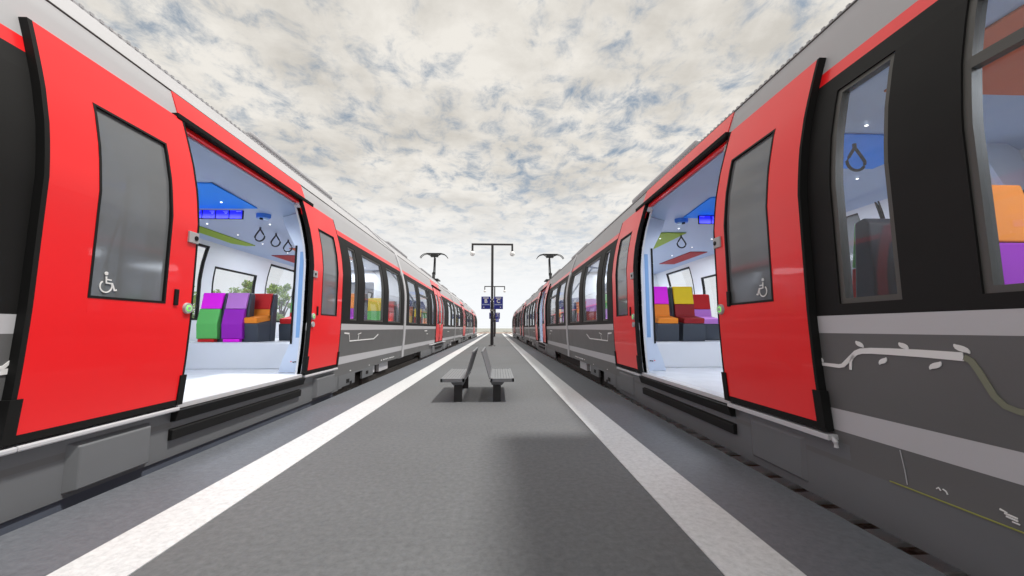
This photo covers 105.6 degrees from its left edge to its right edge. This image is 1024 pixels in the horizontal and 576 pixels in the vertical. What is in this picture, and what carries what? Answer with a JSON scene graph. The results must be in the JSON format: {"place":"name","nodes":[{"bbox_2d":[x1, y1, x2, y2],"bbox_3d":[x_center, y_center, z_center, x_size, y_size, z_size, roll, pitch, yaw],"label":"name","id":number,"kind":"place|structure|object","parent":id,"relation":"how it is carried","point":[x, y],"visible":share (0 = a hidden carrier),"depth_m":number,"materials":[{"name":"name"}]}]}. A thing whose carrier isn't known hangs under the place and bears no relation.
{"place":"outdoors","nodes":[
{"label":"outdoors","id":0,"kind":"place"},
{"bbox_2d":[74,0,853,327],"label":"sky","id":1,"kind":"structure","parent":0,"point":[445,127],"materials":[{"name":"white"}]},
{"bbox_2d":[477,328,511,331],"bbox_3d":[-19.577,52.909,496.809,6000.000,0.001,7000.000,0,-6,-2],"label":"ground","id":2,"kind":"structure","parent":0,"point":[497,329],"depth_m":446.53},
{"bbox_2d":[192,286,196,317],"bbox_3d":[-19.182,2.006,23.123,2.890,4.427,2.981,4,-7,-33],"label":"leafy tree","id":3,"kind":"object","parent":2,"relation":"on","point":[194,299],"visible":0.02,"depth_m":22.80,"materials":[{"name":"green plant"}]},
{"bbox_2d":[213,287,244,292],"bbox_3d":[-17.025,2.057,23.168,2.794,4.334,2.340,5,-8,-40],"label":"leafy tree","id":4,"kind":"object","parent":2,"relation":"on","point":[236,291],"visible":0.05,"depth_m":23.53,"materials":[{"name":"green plant"}]},
{"bbox_2d":[239,280,252,292],"bbox_3d":[-15.591,1.855,23.337,1.910,4.769,1.769,5,-8,-41],"label":"leafy tree","id":5,"kind":"object","parent":2,"relation":"on","point":[247,285],"visible":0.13,"depth_m":22.86,"materials":[{"name":"green plant"}]},
{"bbox_2d":[266,283,291,320],"bbox_3d":[-14.049,1.935,23.311,1.515,4.605,1.915,4,-7,-36],"label":"leafy tree","id":6,"kind":"object","parent":2,"relation":"on","point":[275,289],"visible":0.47,"depth_m":23.25,"materials":[{"name":"green plant"}]},
{"bbox_2d":[129,333,723,575],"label":"platform","id":7,"kind":"structure","parent":2,"relation":"on","point":[529,474],"depth_m":2.64,"materials":[{"name":"concrete"}]},
{"bbox_2d":[0,333,486,575],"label":"platform edge paving","id":8,"kind":"structure","parent":7,"relation":"on","point":[47,545],"depth_m":2.83,"materials":[{"name":"grey concrete"}]},
{"bbox_2d":[46,333,805,575],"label":"platform white lines","id":9,"kind":"object","parent":7,"relation":"on","point":[725,542],"visible":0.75,"depth_m":2.66,"materials":[{"name":"paint"}]},
{"bbox_2d":[440,347,513,401],"bbox_3d":[-0.598,1.536,7.162,1.200,0.820,1.661,0,-6,-2],"label":"platform bench","id":10,"kind":"object","parent":7,"relation":"on","point":[458,378],"visible":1,"depth_m":6.50,"materials":[{"name":"grey metal"}]},
{"bbox_2d":[470,243,514,345],"bbox_3d":[-1.364,0.420,26.766,3.130,7.080,0.480,0,-6,-2],"label":"lamp post","id":11,"kind":"object","parent":7,"relation":"on","point":[472,252],"visible":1,"depth_m":26.84,"materials":[{"name":"black metal"}]},
{"bbox_2d":[481,297,490,308],"bbox_3d":[-1.760,1.014,26.585,0.680,0.860,0.048,0,-6,-2],"label":"track sign","id":12,"kind":"object","parent":11,"relation":"attached to","point":[485,302],"visible":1,"depth_m":26.56,"materials":[{"name":"blue metal"}]},
{"bbox_2d":[493,297,502,308],"bbox_3d":[-0.961,1.018,26.616,0.680,0.860,0.048,0,-6,-2],"label":"track sign","id":13,"kind":"object","parent":11,"relation":"attached to","point":[498,302],"visible":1,"depth_m":26.60,"materials":[{"name":"blue metal"}]},
{"bbox_2d":[484,286,505,336],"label":"lamp post","id":14,"kind":"object","parent":7,"relation":"on","point":[504,290],"visible":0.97,"depth_m":54.27,"materials":[{"name":"black metal"}]},
{"bbox_2d":[495,313,499,318],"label":"track sign","id":15,"kind":"object","parent":14,"relation":"attached to","point":[497,315],"visible":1,"depth_m":53.93,"materials":[{"name":"blue metal"}]},
{"bbox_2d":[504,333,946,575],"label":"platform edge paving","id":16,"kind":"structure","parent":7,"relation":"on","point":[805,536],"depth_m":2.67,"materials":[{"name":"grey concrete"}]},
{"bbox_2d":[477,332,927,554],"bbox_3d":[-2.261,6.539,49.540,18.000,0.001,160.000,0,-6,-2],"label":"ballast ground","id":17,"kind":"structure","parent":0,"point":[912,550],"depth_m":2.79,"materials":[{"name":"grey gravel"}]},
{"bbox_2d":[332,331,487,396],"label":"railway track","id":18,"kind":"structure","parent":17,"relation":"on","point":[417,354],"depth_m":19.29,"materials":[{"name":"metal"}]},
{"bbox_2d":[0,0,418,535],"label":"train carriage","id":19,"kind":"object","parent":18,"relation":"on","point":[132,178],"visible":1,"depth_m":3.24,"materials":[{"name":"grey paint"}]},
{"bbox_2d":[0,17,199,447],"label":"door leaf","id":20,"kind":"structure","parent":19,"relation":"in","point":[101,334],"depth_m":2.85,"materials":[{"name":"red paint"}]},
{"bbox_2d":[192,243,209,319],"bbox_3d":[-6.235,-0.123,7.649,0.173,1.500,0.400,0,-6,-2],"label":"window","id":21,"kind":"structure","parent":19,"relation":"in","point":[207,248],"depth_m":7.81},
{"bbox_2d":[211,266,256,293],"bbox_3d":[-6.324,0.182,8.841,0.090,1.140,1.440,0,-6,-2],"label":"window","id":22,"kind":"structure","parent":19,"relation":"in","point":[255,276],"depth_m":8.92,"materials":[{"name":"black metal"}]},
{"bbox_2d":[265,264,293,321],"bbox_3d":[-6.354,0.195,10.710,0.173,1.500,1.440,0,-6,-2],"label":"window","id":23,"kind":"structure","parent":19,"relation":"in","point":[273,265],"depth_m":10.43,"materials":[{"name":"black metal"}]},
{"bbox_2d":[299,200,343,374],"bbox_3d":[-3.271,0.011,6.658,0.320,2.750,1.234,0,-6,-2],"label":"door leaf","id":24,"kind":"structure","parent":19,"relation":"in","point":[324,316],"depth_m":6.53,"materials":[{"name":"red paint"}]},
{"bbox_2d":[348,247,357,320],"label":"window","id":25,"kind":"structure","parent":19,"relation":"in","point":[352,251],"depth_m":8.20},
{"bbox_2d":[361,254,383,321],"bbox_3d":[-3.398,0.058,9.390,0.173,1.500,1.480,0,-6,-2],"label":"window","id":26,"kind":"structure","parent":19,"relation":"in","point":[380,271],"depth_m":10.07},
{"bbox_2d":[386,268,400,322],"bbox_3d":[-3.470,0.251,11.259,0.173,1.500,1.400,0,-6,-2],"label":"window","id":27,"kind":"structure","parent":19,"relation":"in","point":[399,320],"depth_m":11.89,"materials":[{"name":"clear glass"}]},
{"bbox_2d":[351,235,457,357],"bbox_3d":[-5.317,0.282,21.693,3.186,6.510,18.350,0,-6,-2],"label":"train carriage","id":28,"kind":"object","parent":18,"relation":"on","point":[431,330],"visible":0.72,"depth_m":17.49,"materials":[{"name":"grey paint"}]},
{"bbox_2d":[407,279,417,323],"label":"window","id":29,"kind":"structure","parent":28,"relation":"in","point":[407,279],"depth_m":14.42,"materials":[{"name":"clear glass"}]},
{"bbox_2d":[418,285,427,323],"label":"window","id":30,"kind":"structure","parent":28,"relation":"in","point":[426,297],"depth_m":16.60,"materials":[{"name":"clear glass"}]},
{"bbox_2d":[427,290,429,324],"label":"window","id":31,"kind":"structure","parent":28,"relation":"in","point":[427,290],"depth_m":17.15,"materials":[{"name":"glass"}]},
{"bbox_2d":[430,292,434,324],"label":"window","id":32,"kind":"structure","parent":28,"relation":"in","point":[430,292],"depth_m":18.34,"materials":[{"name":"clear glass"}]},
{"bbox_2d":[432,286,440,342],"bbox_3d":[-3.796,1.322,19.318,0.320,2.750,1.191,0,-6,-2],"label":"door leaf","id":33,"kind":"structure","parent":28,"relation":"in","point":[438,311],"depth_m":19.26,"materials":[{"name":"red paint"}]},
{"bbox_2d":[436,289,442,341],"bbox_3d":[-3.841,1.443,20.484,0.320,2.750,1.191,0,-6,-2],"label":"door leaf","id":34,"kind":"structure","parent":28,"relation":"in","point":[438,292],"depth_m":20.56,"materials":[{"name":"red paint"}]},
{"bbox_2d":[442,299,444,324],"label":"window","id":35,"kind":"structure","parent":28,"relation":"in","point":[442,299],"depth_m":22.05,"materials":[{"name":"clear glass"}]},
{"bbox_2d":[447,301,450,325],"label":"window","id":36,"kind":"structure","parent":28,"relation":"in","point":[449,307],"depth_m":24.66,"materials":[{"name":"clear glass"}]},
{"bbox_2d":[451,303,454,325],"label":"window","id":37,"kind":"structure","parent":28,"relation":"in","point":[453,314],"depth_m":26.49,"materials":[{"name":"glass"}]},
{"bbox_2d":[424,285,470,342],"bbox_3d":[-5.898,2.756,36.606,3.186,4.660,18.350,0,-6,-2],"label":"train carriage","id":38,"kind":"object","parent":18,"relation":"on","point":[462,332],"visible":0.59,"depth_m":33.30,"materials":[{"name":"metal"}]},
{"bbox_2d":[455,306,457,325],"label":"window","id":39,"kind":"structure","parent":38,"relation":"in","point":[455,306],"depth_m":29.17,"materials":[{"name":"glass"}]},
{"bbox_2d":[458,307,460,325],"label":"window","id":40,"kind":"structure","parent":38,"relation":"in","point":[458,307],"depth_m":31.15,"materials":[{"name":"clear glass"}]},
{"bbox_2d":[461,305,464,335],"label":"door leaf","id":41,"kind":"structure","parent":38,"relation":"in","point":[461,305],"depth_m":34.03,"materials":[{"name":"red paint"}]},
{"bbox_2d":[462,306,465,335],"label":"door leaf","id":42,"kind":"structure","parent":38,"relation":"in","point":[462,306],"depth_m":35.41,"materials":[{"name":"red paint"}]},
{"bbox_2d":[460,299,476,337],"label":"train carriage","id":43,"kind":"object","parent":18,"relation":"on","point":[473,325],"visible":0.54,"depth_m":48.67,"materials":[{"name":"metal"}]},
{"bbox_2d":[504,331,969,575],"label":"railway track","id":44,"kind":"structure","parent":17,"relation":"on","point":[931,561],"depth_m":3.14,"materials":[{"name":"metal"}]},
{"bbox_2d":[512,299,527,337],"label":"train carriage","id":45,"kind":"object","parent":44,"relation":"on","point":[514,325],"visible":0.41,"depth_m":48.94,"materials":[{"name":"metal"}]},
{"bbox_2d":[517,285,542,343],"bbox_3d":[2.368,2.789,36.923,3.221,4.660,18.350,0,-6,-2],"label":"train carriage","id":46,"kind":"object","parent":44,"relation":"on","point":[522,327],"visible":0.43,"depth_m":32.88,"materials":[{"name":"metal"}]},
{"bbox_2d":[520,306,523,335],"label":"door leaf","id":47,"kind":"structure","parent":46,"relation":"in","point":[523,306],"depth_m":36.51,"materials":[{"name":"red paint"}]},
{"bbox_2d":[522,304,525,336],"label":"door leaf","id":48,"kind":"structure","parent":46,"relation":"in","point":[525,304],"depth_m":32.95,"materials":[{"name":"red paint"}]},
{"bbox_2d":[527,243,606,358],"bbox_3d":[2.949,0.314,22.009,3.221,6.510,18.350,0,-6,-2],"label":"train carriage","id":49,"kind":"object","parent":44,"relation":"on","point":[547,321],"visible":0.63,"depth_m":17.27,"materials":[{"name":"grey paint"}]},
{"bbox_2d":[532,301,535,325],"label":"window","id":50,"kind":"structure","parent":49,"relation":"in","point":[535,301],"depth_m":24.89,"materials":[{"name":"clear glass"}]},
{"bbox_2d":[535,291,541,340],"bbox_3d":[1.497,1.587,21.872,0.320,2.750,1.234,0,-6,-2],"label":"door leaf","id":51,"kind":"structure","parent":49,"relation":"in","point":[538,299],"depth_m":21.72,"materials":[{"name":"red paint"}]},
{"bbox_2d":[542,284,550,343],"bbox_3d":[1.632,1.226,18.388,0.320,2.750,1.184,0,-6,-2],"label":"door leaf","id":52,"kind":"structure","parent":49,"relation":"in","point":[544,327],"depth_m":18.11,"materials":[{"name":"red paint"}]},
{"bbox_2d":[547,292,549,324],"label":"window","id":53,"kind":"structure","parent":49,"relation":"in","point":[549,292],"depth_m":17.61,"materials":[{"name":"glass"}]},
{"bbox_2d":[549,286,557,323],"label":"window","id":54,"kind":"structure","parent":49,"relation":"in","point":[553,294],"depth_m":16.15,"materials":[{"name":"clear glass"}]},
{"bbox_2d":[557,281,565,323],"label":"window","id":55,"kind":"structure","parent":49,"relation":"in","point":[562,286],"depth_m":14.55,"materials":[{"name":"clear glass"}]},
{"bbox_2d":[557,0,1023,575],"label":"train carriage","id":56,"kind":"object","parent":44,"relation":"on","point":[835,206],"visible":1,"depth_m":2.68,"materials":[{"name":"grey paint"}]},
{"bbox_2d":[570,269,581,322],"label":"window","id":57,"kind":"structure","parent":56,"relation":"in","point":[574,275],"depth_m":12.10,"materials":[{"name":"glass"}]},
{"bbox_2d":[583,256,600,321],"bbox_3d":[1.995,0.079,9.597,0.173,1.500,1.480,0,-6,-2],"label":"window","id":58,"kind":"structure","parent":56,"relation":"in","point":[584,283],"depth_m":10.27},
{"bbox_2d":[602,249,610,320],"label":"window","id":59,"kind":"structure","parent":56,"relation":"in","point":[607,253],"depth_m":8.40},
{"bbox_2d":[612,204,648,372],"bbox_3d":[2.078,0.032,6.863,0.320,2.750,1.234,0,-6,-2],"label":"door leaf","id":60,"kind":"structure","parent":56,"relation":"in","point":[627,352],"depth_m":6.70,"materials":[{"name":"red paint"}]},
{"bbox_2d":[666,267,694,293],"bbox_3d":[4.841,0.239,11.139,0.173,1.500,1.440,0,-6,-2],"label":"window","id":61,"kind":"structure","parent":56,"relation":"in","point":[667,274],"depth_m":11.19,"materials":[{"name":"black metal"}]},
{"bbox_2d":[701,274,715,293],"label":"window","id":62,"kind":"structure","parent":56,"relation":"in","point":[702,279],"depth_m":9.98,"materials":[{"name":"black metal"}]},
{"bbox_2d":[713,57,833,431],"bbox_3d":[2.213,-0.329,3.379,0.320,2.750,1.184,0,-6,-2],"label":"door leaf","id":63,"kind":"structure","parent":56,"relation":"in","point":[771,355],"depth_m":3.18,"materials":[{"name":"red paint"}]},
{"bbox_2d":[846,202,882,272],"bbox_3d":[5.024,-0.079,5.793,0.320,2.750,1.191,0,-6,-2],"label":"door leaf","id":64,"kind":"structure","parent":56,"relation":"in","point":[872,210],"depth_m":5.66,"materials":[{"name":"white paint"}]},
{"bbox_2d":[831,52,901,303],"bbox_3d":[2.272,-0.661,2.450,0.173,1.500,0.400,0,-6,-2],"label":"window","id":65,"kind":"structure","parent":56,"relation":"in","point":[837,155],"depth_m":2.57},
{"bbox_2d":[877,198,889,218],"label":"window","id":66,"kind":"structure","parent":56,"relation":"in","point":[883,204],"depth_m":5.24,"materials":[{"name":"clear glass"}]},
{"bbox_2d":[963,0,1023,293],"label":"window","id":67,"kind":"structure","parent":56,"relation":"in","point":[975,58],"depth_m":1.85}
]}

